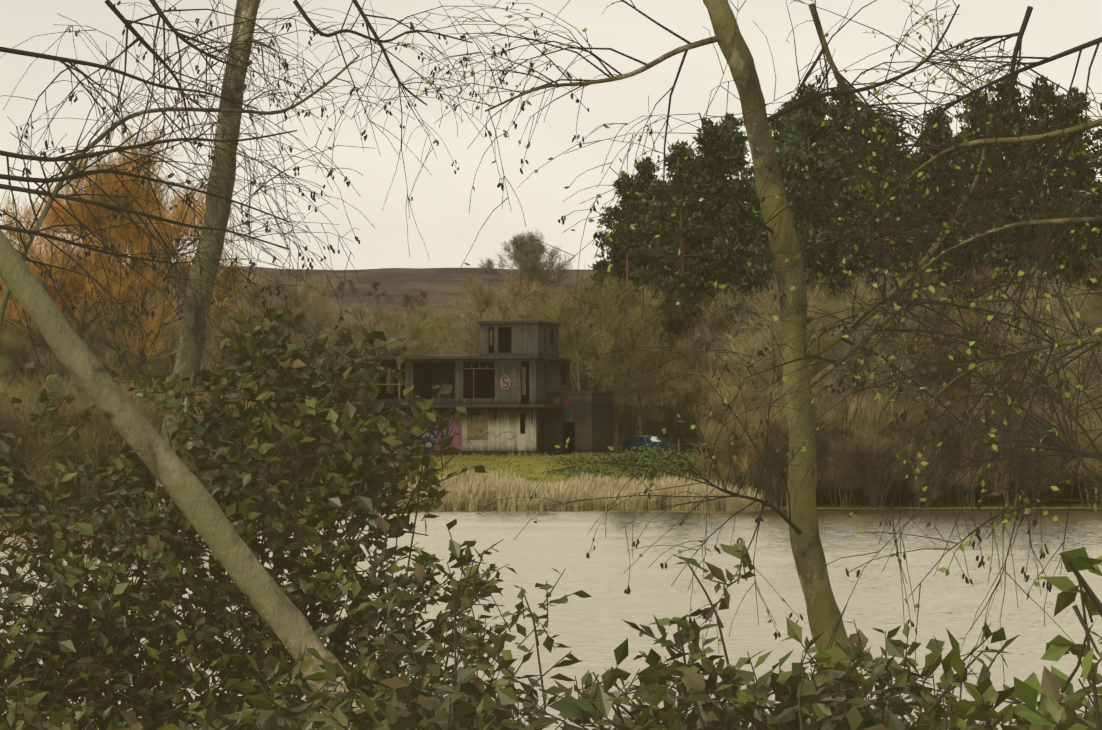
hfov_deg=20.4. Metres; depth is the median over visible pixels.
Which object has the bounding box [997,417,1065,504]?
scrub bush
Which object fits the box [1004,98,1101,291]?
pine tree
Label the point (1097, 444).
scrub bush
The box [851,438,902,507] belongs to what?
scrub bush
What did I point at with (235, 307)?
bare tree
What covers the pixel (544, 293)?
bare tree
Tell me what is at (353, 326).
willow tree
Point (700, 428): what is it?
scrub bush
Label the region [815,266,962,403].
bare tree
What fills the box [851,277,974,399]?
bare tree
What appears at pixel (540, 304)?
bare tree
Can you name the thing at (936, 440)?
scrub bush
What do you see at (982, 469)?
scrub bush
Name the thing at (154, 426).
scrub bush
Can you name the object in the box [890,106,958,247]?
pine tree
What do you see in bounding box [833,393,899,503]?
scrub bush
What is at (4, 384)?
scrub bush
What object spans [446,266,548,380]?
bare tree
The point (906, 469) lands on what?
scrub bush
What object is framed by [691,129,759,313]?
pine tree
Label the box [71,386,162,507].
scrub bush
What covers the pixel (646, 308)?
bare tree
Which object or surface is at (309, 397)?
scrub bush
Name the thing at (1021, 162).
pine tree
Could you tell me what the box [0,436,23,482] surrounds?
scrub bush
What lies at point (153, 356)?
bare tree
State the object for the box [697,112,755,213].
pine tree
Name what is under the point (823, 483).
scrub bush
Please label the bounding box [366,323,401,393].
bare tree
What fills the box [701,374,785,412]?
scrub bush
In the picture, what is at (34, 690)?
foreground bramble bush
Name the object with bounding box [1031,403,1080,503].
scrub bush
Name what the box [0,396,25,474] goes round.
scrub bush
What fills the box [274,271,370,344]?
bare tree
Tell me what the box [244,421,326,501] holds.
scrub bush
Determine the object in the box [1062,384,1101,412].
scrub bush
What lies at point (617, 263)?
pine tree
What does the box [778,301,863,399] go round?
bare tree
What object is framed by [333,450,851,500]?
grass tufts
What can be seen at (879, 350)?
bare tree
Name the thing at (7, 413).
scrub bush
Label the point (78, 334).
bare tree
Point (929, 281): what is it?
bare tree
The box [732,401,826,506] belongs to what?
scrub bush
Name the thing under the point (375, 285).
scrub bush
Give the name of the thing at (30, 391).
scrub bush
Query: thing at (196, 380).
scrub bush
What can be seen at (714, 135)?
pine tree
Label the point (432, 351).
bare tree
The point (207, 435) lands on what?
scrub bush
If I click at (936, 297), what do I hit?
bare tree
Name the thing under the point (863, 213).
pine tree
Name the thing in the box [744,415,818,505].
scrub bush
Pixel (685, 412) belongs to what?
scrub bush
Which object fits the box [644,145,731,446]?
pine tree
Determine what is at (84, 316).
bare tree
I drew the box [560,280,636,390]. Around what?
bare tree
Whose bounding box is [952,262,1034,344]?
bare tree
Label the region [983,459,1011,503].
scrub bush
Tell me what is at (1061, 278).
pine tree
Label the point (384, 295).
scrub bush
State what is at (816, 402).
scrub bush
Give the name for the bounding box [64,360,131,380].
scrub bush
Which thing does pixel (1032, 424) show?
scrub bush
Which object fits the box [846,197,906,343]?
pine tree
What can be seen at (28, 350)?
bare tree
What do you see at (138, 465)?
scrub bush
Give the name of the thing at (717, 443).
scrub bush
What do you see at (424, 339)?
bare tree
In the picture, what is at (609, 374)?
bare tree
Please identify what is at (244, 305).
bare tree
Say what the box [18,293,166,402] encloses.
bare tree
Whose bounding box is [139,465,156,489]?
scrub bush
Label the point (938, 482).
scrub bush
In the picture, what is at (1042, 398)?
scrub bush
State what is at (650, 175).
pine tree
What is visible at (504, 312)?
bare tree
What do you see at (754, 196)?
pine tree
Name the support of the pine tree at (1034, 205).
on the ground
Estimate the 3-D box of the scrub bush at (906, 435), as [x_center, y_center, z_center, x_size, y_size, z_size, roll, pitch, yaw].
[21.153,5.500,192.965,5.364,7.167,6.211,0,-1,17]
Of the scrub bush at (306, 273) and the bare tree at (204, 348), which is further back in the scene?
the scrub bush at (306, 273)
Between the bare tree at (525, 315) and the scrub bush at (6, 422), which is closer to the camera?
the scrub bush at (6, 422)
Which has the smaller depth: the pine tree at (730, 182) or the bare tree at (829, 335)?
the bare tree at (829, 335)
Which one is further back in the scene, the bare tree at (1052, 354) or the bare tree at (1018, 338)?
the bare tree at (1052, 354)
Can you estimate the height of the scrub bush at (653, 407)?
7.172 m
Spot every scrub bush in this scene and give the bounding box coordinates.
[0,350,37,389]
[0,369,39,393]
[0,369,72,502]
[0,374,45,499]
[0,375,40,398]
[0,390,36,506]
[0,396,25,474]
[0,409,38,507]
[0,426,21,457]
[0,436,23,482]
[2,383,104,512]
[2,440,40,506]
[3,368,59,409]
[3,412,26,508]
[11,383,99,510]
[12,357,56,383]
[18,372,91,502]
[19,434,99,504]
[21,421,117,509]
[21,444,74,512]
[29,439,90,512]
[34,378,123,505]
[50,383,154,511]
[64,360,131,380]
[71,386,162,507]
[87,380,162,499]
[95,386,160,507]
[98,350,164,382]
[101,438,147,507]
[110,353,169,391]
[119,367,165,504]
[127,359,170,393]
[134,402,163,498]
[135,410,236,487]
[138,373,203,395]
[139,358,211,393]
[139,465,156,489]
[141,388,194,505]
[152,388,232,430]
[157,390,239,474]
[163,384,207,399]
[194,387,228,401]
[200,386,285,439]
[208,365,276,395]
[219,420,263,503]
[226,380,322,505]
[229,390,287,505]
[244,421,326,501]
[254,466,293,506]
[256,376,352,442]
[298,270,311,284]
[301,396,333,460]
[333,279,345,302]
[343,276,359,293]
[366,279,381,299]
[369,287,395,308]
[398,289,415,319]
[402,292,419,316]
[415,288,430,307]
[614,377,653,435]
[620,390,675,435]
[631,392,679,439]
[634,387,695,441]
[644,384,682,436]
[662,375,711,451]
[683,440,751,495]
[684,364,741,421]
[685,419,758,490]
[689,418,743,483]
[690,399,708,441]
[695,380,775,440]
[696,404,749,442]
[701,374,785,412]
[707,380,784,441]
[714,402,754,479]
[718,414,753,492]
[721,402,779,501]
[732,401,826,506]
[735,412,785,504]
[739,399,786,490]
[743,433,820,508]
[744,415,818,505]
[749,445,776,500]
[761,398,834,418]
[761,409,835,477]
[762,390,841,418]
[787,449,839,504]
[814,403,869,503]
[815,393,889,504]
[815,434,887,506]
[816,408,851,500]
[816,435,874,507]
[818,390,898,407]
[819,378,897,414]
[824,381,906,502]
[828,399,880,499]
[828,410,905,504]
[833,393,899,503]
[842,421,915,506]
[844,438,909,508]
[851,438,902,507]
[868,398,912,496]
[870,439,904,504]
[871,400,910,502]
[873,400,956,505]
[876,380,937,411]
[881,387,947,499]
[884,445,902,503]
[888,418,960,506]
[892,432,949,506]
[896,377,960,408]
[898,445,947,508]
[902,451,956,507]
[907,425,942,503]
[913,396,995,501]
[914,408,980,505]
[927,394,1000,505]
[936,428,986,506]
[941,481,957,502]
[942,399,990,501]
[943,433,1026,507]
[944,416,1008,506]
[952,472,1011,494]
[963,394,1054,508]
[969,416,1002,502]
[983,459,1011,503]
[989,410,1015,501]
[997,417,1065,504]
[1002,370,1083,407]
[1003,435,1062,505]
[1003,470,1066,498]
[1007,439,1066,507]
[1011,398,1072,501]
[1012,386,1073,411]
[1012,445,1071,505]
[1017,413,1067,504]
[1020,387,1095,502]
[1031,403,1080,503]
[1037,400,1081,502]
[1041,390,1096,501]
[1055,483,1080,499]
[1056,418,1101,506]
[1056,422,1101,507]
[1057,409,1095,503]
[1061,407,1101,504]
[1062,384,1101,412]
[1062,409,1101,504]
[1062,411,1093,502]
[1063,397,1097,491]
[1065,416,1101,503]
[1068,367,1101,405]
[1068,403,1101,504]
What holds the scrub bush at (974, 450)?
on the ground
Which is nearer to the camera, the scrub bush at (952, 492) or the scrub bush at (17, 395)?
the scrub bush at (17, 395)
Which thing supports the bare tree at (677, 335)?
on the ground
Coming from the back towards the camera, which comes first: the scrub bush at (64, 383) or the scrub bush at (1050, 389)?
the scrub bush at (1050, 389)
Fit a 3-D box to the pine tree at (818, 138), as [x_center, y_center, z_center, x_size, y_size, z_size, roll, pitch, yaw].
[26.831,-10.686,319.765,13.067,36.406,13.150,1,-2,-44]
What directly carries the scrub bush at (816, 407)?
on the ground
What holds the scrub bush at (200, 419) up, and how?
on the ground
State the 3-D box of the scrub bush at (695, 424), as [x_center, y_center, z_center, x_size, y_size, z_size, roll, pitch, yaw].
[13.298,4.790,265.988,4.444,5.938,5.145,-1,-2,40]
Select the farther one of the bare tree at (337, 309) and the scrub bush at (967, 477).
the bare tree at (337, 309)
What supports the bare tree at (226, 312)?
on the ground
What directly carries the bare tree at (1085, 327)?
on the ground
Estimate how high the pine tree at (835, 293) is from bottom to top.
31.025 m
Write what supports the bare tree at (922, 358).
on the ground
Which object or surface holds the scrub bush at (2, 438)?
on the ground
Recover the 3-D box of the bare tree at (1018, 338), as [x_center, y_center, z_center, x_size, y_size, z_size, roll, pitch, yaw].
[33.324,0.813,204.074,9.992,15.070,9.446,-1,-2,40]
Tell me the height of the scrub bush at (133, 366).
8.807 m
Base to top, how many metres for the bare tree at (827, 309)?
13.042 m
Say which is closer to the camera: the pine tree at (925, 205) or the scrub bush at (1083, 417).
the scrub bush at (1083, 417)
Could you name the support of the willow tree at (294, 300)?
on the ground
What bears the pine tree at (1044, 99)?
on the ground
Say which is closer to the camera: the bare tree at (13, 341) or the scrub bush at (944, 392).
the bare tree at (13, 341)
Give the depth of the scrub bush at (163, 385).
200.17 m
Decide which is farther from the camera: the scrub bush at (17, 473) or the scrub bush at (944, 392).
the scrub bush at (944, 392)
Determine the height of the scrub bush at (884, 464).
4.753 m
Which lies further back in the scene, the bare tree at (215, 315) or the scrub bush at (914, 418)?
the bare tree at (215, 315)
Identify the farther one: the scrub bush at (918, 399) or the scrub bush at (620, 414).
the scrub bush at (620, 414)
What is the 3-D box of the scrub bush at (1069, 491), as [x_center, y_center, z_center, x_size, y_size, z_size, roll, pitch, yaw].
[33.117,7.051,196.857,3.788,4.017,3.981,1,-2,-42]
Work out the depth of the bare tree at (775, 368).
237.18 m
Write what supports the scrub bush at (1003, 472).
on the ground
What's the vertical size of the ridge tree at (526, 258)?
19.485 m
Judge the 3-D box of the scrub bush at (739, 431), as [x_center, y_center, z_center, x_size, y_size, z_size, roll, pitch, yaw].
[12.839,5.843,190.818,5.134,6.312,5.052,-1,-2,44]
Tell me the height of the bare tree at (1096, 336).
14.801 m
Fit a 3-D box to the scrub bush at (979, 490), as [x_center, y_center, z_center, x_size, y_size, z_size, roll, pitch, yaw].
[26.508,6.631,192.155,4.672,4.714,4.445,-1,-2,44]
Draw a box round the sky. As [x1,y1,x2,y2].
[0,0,1101,269]
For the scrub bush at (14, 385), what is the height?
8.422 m
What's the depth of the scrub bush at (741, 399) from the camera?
203.83 m
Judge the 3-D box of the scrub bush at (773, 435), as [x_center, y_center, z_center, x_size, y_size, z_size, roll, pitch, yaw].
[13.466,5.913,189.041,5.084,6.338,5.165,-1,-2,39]
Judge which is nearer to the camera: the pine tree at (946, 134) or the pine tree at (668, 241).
the pine tree at (946, 134)
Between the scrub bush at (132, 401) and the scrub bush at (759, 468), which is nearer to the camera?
the scrub bush at (132, 401)
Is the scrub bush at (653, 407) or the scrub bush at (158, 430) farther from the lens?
the scrub bush at (653, 407)
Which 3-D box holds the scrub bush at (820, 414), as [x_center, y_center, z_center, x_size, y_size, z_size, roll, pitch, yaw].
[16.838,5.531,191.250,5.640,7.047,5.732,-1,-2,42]
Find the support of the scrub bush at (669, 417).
on the ground
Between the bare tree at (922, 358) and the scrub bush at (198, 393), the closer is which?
the scrub bush at (198, 393)
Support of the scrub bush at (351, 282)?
on the ground
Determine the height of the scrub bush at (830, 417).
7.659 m
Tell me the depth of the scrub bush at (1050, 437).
190.18 m
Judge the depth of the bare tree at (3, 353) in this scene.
195.38 m
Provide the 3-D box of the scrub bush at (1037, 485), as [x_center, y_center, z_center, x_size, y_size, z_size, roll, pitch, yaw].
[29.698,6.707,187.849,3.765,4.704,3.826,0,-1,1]
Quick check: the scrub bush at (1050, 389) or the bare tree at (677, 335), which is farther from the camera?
the bare tree at (677, 335)
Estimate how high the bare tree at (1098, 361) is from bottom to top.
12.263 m
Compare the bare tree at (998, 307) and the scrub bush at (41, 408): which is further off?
the bare tree at (998, 307)
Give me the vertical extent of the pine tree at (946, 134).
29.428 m
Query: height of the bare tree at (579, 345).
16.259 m
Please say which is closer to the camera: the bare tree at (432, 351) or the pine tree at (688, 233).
the pine tree at (688, 233)
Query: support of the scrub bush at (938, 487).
on the ground
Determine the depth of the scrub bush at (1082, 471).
187.21 m
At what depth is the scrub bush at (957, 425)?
188.16 m
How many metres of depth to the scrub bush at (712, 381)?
248.24 m
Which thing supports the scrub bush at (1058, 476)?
on the ground
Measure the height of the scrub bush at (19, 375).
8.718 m
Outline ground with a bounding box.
[0,264,1101,515]
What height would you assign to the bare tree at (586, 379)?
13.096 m
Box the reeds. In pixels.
[270,465,766,511]
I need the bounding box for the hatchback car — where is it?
[622,435,681,452]
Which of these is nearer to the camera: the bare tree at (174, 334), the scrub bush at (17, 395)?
the scrub bush at (17, 395)
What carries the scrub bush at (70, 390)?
on the ground
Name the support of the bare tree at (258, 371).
on the ground
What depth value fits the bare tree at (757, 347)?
205.71 m
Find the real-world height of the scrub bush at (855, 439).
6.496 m
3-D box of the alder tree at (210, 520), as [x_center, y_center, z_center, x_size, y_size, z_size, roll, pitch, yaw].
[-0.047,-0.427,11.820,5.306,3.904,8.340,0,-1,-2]
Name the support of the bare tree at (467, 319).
on the ground
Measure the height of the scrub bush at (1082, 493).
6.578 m
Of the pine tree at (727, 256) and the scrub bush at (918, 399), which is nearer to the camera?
the scrub bush at (918, 399)
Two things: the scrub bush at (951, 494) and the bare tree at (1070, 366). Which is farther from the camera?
the bare tree at (1070, 366)
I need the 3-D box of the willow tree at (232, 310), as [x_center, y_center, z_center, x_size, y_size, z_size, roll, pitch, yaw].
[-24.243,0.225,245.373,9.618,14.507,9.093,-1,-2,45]
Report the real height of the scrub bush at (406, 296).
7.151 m
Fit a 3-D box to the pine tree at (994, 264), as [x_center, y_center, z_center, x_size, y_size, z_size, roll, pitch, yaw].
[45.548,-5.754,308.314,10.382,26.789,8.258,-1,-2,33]
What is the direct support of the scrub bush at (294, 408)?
on the ground
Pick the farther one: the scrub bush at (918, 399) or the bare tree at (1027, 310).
the bare tree at (1027, 310)
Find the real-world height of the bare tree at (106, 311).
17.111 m
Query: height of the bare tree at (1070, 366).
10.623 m
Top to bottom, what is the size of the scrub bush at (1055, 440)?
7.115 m
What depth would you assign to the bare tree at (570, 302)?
292.27 m
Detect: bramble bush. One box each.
[0,306,1101,729]
[415,442,709,482]
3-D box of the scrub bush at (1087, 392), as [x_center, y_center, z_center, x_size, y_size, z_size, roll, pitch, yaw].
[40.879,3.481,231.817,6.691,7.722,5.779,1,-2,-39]
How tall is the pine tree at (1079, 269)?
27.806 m
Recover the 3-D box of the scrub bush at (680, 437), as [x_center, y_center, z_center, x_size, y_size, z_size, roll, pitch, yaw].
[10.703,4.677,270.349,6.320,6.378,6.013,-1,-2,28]
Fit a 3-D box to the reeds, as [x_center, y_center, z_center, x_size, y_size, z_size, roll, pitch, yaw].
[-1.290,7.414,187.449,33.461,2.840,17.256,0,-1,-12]
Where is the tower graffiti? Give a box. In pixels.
[361,359,568,450]
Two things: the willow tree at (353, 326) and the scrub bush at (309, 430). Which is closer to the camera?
the scrub bush at (309, 430)
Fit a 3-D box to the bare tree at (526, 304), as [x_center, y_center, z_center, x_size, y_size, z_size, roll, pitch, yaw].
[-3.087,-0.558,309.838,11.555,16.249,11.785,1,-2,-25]
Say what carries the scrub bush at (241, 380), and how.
on the ground
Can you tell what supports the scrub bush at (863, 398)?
on the ground
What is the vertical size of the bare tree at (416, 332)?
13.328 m
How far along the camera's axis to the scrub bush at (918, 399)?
203.24 m
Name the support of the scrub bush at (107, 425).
on the ground
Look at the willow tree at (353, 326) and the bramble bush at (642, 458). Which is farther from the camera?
the willow tree at (353, 326)
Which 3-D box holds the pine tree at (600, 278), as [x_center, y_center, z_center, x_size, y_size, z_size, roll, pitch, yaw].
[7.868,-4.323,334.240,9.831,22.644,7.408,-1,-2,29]
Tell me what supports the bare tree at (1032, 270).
on the ground
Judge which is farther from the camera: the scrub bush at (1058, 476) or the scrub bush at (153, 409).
the scrub bush at (1058, 476)
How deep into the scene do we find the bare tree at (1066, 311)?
258.26 m
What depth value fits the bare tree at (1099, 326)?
218.88 m
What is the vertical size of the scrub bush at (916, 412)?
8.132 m
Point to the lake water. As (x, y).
(594, 631)
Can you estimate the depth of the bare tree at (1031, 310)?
238.19 m
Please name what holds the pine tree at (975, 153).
on the ground
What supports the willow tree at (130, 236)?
on the ground
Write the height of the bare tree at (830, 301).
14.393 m
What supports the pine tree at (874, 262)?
on the ground
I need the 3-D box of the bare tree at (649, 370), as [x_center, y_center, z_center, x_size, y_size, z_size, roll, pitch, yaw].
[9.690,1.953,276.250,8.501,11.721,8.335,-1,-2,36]
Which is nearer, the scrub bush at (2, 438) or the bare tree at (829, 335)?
the scrub bush at (2, 438)
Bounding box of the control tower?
[353,320,614,455]
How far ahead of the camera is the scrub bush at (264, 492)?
180.00 m
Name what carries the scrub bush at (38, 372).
on the ground
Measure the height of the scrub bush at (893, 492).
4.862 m
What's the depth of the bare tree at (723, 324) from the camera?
254.55 m
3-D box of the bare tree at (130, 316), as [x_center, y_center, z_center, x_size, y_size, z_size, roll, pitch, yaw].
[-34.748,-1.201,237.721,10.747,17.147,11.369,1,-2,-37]
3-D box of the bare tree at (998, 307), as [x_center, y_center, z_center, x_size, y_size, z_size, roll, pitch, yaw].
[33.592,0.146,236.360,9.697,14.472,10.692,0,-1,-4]
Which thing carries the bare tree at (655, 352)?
on the ground
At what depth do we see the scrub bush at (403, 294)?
603.34 m
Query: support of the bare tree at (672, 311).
on the ground
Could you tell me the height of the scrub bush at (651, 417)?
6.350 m
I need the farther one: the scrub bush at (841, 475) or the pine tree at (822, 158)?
the pine tree at (822, 158)
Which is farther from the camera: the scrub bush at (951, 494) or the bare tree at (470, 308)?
the bare tree at (470, 308)
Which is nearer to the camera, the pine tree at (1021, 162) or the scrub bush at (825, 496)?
the scrub bush at (825, 496)
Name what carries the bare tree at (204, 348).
on the ground
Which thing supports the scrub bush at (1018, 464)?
on the ground
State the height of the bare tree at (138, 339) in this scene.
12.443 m
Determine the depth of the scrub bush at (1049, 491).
193.64 m
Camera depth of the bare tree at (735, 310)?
269.12 m
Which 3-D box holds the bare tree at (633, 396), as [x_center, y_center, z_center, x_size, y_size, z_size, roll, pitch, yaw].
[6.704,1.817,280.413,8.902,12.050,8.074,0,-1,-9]
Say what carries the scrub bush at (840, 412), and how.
on the ground
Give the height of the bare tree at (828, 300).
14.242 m
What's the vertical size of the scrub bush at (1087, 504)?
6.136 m
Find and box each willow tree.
[0,116,267,394]
[203,265,375,385]
[206,282,262,373]
[299,291,357,404]
[307,296,412,448]
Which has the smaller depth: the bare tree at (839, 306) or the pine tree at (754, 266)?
the bare tree at (839, 306)
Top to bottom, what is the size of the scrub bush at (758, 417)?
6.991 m
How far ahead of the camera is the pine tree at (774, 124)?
304.62 m
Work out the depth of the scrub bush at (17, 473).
174.18 m
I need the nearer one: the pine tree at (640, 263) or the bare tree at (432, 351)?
the pine tree at (640, 263)
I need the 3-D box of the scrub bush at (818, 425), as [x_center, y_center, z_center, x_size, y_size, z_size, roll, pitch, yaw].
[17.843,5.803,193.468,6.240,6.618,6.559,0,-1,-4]
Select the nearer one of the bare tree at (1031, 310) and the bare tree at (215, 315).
the bare tree at (215, 315)
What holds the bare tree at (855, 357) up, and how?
on the ground
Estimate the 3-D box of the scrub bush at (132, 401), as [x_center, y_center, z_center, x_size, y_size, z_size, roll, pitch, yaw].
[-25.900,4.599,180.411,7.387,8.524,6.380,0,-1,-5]
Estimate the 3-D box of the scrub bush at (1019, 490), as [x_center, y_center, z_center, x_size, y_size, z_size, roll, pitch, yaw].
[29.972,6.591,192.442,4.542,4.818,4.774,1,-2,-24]
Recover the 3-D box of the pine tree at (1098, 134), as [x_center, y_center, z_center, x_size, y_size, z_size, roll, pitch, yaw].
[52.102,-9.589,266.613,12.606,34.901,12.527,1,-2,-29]
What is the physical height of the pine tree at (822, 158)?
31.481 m
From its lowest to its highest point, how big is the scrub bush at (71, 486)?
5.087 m
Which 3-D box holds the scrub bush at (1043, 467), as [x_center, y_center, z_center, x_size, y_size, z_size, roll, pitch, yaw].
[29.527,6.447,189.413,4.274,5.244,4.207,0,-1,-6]
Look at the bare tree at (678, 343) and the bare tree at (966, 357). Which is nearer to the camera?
the bare tree at (966, 357)
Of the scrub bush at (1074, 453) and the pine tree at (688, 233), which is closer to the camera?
the scrub bush at (1074, 453)
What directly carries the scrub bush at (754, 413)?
on the ground
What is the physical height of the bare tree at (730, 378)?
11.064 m
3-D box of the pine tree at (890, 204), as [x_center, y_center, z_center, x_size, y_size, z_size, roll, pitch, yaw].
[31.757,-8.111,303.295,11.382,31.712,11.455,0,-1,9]
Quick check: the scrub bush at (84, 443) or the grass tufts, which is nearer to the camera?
the scrub bush at (84, 443)
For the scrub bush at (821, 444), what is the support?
on the ground
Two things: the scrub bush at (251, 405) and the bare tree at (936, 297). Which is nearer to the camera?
the scrub bush at (251, 405)
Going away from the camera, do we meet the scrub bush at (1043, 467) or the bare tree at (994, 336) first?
the scrub bush at (1043, 467)
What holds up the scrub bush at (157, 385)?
on the ground
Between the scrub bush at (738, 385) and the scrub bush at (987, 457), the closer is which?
the scrub bush at (987, 457)
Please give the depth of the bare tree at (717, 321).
251.52 m
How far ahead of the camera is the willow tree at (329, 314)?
233.67 m
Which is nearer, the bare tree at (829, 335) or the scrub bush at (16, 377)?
the scrub bush at (16, 377)
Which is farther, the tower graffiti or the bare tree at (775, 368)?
the bare tree at (775, 368)
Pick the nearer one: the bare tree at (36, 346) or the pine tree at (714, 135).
the bare tree at (36, 346)
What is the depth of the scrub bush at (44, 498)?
172.57 m
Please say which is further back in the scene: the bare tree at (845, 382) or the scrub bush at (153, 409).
the bare tree at (845, 382)
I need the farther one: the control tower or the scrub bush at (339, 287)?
the scrub bush at (339, 287)
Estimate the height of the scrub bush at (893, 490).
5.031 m
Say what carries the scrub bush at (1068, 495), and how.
on the ground
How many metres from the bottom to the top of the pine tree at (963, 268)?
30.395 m
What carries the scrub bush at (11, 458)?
on the ground
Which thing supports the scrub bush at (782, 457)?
on the ground
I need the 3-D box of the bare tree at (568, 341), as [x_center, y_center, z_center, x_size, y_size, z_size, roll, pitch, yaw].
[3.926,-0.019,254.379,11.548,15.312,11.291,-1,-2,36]
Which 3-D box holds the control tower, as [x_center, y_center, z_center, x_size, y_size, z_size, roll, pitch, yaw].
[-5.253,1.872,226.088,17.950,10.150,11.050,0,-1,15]
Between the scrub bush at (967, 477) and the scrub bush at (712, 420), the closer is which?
the scrub bush at (967, 477)
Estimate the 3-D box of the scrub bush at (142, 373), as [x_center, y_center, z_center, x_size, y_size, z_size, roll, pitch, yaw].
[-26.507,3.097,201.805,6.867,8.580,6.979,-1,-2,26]
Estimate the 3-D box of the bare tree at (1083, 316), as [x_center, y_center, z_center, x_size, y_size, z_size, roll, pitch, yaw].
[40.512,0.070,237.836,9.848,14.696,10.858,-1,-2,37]
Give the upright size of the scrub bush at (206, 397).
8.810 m
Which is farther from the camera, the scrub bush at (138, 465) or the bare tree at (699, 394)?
the bare tree at (699, 394)
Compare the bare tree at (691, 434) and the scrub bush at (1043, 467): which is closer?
the scrub bush at (1043, 467)
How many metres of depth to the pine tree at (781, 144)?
294.40 m
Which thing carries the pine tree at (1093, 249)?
on the ground
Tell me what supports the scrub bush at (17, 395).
on the ground
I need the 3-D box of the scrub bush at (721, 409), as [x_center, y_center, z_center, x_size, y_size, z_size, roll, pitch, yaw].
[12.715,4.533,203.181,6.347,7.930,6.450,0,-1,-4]
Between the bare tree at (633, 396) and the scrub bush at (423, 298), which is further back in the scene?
the scrub bush at (423, 298)
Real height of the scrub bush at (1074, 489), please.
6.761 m
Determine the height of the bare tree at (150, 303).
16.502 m
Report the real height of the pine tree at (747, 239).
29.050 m
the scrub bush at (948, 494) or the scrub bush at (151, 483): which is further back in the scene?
the scrub bush at (948, 494)
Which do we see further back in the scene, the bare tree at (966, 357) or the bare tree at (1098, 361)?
the bare tree at (1098, 361)
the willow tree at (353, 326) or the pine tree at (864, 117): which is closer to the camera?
the willow tree at (353, 326)
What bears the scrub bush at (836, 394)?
on the ground
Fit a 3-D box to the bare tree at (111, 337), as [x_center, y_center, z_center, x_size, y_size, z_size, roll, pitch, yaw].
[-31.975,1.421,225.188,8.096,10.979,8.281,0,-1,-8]
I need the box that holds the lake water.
[0,509,1101,729]
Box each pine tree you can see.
[584,225,672,441]
[586,231,637,338]
[588,173,685,451]
[592,156,687,344]
[617,139,748,450]
[619,178,715,436]
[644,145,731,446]
[648,196,726,444]
[688,119,759,340]
[688,200,772,356]
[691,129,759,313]
[696,178,772,311]
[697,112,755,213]
[711,144,832,342]
[720,127,834,266]
[734,130,858,316]
[741,102,838,277]
[742,115,863,317]
[745,180,771,324]
[750,82,865,302]
[753,91,832,261]
[790,84,919,292]
[806,147,895,306]
[813,113,954,332]
[814,102,934,312]
[832,133,909,276]
[832,192,902,305]
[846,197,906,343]
[879,148,972,304]
[887,120,996,316]
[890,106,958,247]
[896,144,978,314]
[928,88,1069,313]
[948,134,1013,315]
[961,77,1048,281]
[963,74,1101,356]
[974,218,1047,292]
[988,114,1080,303]
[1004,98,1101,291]
[1011,86,1101,328]
[1019,227,1099,318]
[1029,191,1101,295]
[1081,197,1101,307]
[1083,126,1101,233]
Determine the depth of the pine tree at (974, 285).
302.18 m
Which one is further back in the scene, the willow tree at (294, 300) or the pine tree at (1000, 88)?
the pine tree at (1000, 88)
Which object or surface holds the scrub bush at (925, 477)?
on the ground
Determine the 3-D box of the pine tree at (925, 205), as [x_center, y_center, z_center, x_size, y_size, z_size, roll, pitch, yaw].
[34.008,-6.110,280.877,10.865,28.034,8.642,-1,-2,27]
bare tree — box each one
[0,288,35,387]
[0,304,35,368]
[0,317,73,394]
[1,315,56,375]
[2,273,85,367]
[3,303,96,374]
[5,278,144,373]
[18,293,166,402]
[34,281,129,369]
[46,245,166,361]
[68,269,151,364]
[74,315,159,363]
[95,316,175,374]
[108,282,212,365]
[128,310,212,375]
[129,269,257,385]
[130,278,181,338]
[134,294,224,383]
[156,303,225,371]
[166,269,274,386]
[186,276,259,355]
[200,268,298,370]
[211,306,290,380]
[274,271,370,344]
[324,294,351,326]
[365,303,452,389]
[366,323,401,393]
[386,305,472,356]
[391,328,431,356]
[417,282,540,386]
[431,300,510,355]
[432,277,520,345]
[438,299,538,394]
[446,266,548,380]
[456,287,551,386]
[497,291,544,320]
[520,257,651,452]
[523,282,622,393]
[523,309,593,384]
[525,279,667,399]
[530,295,555,315]
[540,279,621,388]
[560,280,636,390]
[561,307,665,451]
[572,278,696,452]
[575,327,646,397]
[606,345,654,442]
[614,276,746,443]
[617,329,680,414]
[630,320,716,440]
[632,327,695,398]
[646,290,747,448]
[650,303,693,436]
[667,282,772,393]
[667,301,754,430]
[670,344,720,447]
[704,327,780,411]
[706,292,767,389]
[707,282,831,414]
[730,278,882,402]
[743,324,822,398]
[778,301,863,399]
[779,294,856,395]
[781,275,870,381]
[812,319,896,408]
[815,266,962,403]
[818,286,900,380]
[819,293,856,326]
[823,291,952,411]
[823,313,924,388]
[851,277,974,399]
[887,269,986,389]
[894,304,995,398]
[894,318,949,389]
[900,286,968,350]
[932,310,1032,384]
[935,323,1042,490]
[946,279,1043,386]
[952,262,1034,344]
[953,309,1021,389]
[975,278,1046,340]
[977,271,1085,385]
[980,263,1098,380]
[986,269,1101,405]
[1019,327,1101,409]
[1024,276,1101,400]
[1027,323,1097,399]
[1039,257,1101,398]
[1046,298,1100,334]
[1059,303,1101,378]
[1085,328,1101,386]
[1086,311,1101,374]
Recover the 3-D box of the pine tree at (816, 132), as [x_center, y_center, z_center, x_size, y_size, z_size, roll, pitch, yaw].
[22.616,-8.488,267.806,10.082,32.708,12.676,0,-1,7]
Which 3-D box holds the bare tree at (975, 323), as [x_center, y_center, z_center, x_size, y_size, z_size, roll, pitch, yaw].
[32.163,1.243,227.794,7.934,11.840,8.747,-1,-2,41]
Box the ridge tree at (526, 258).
[475,228,576,302]

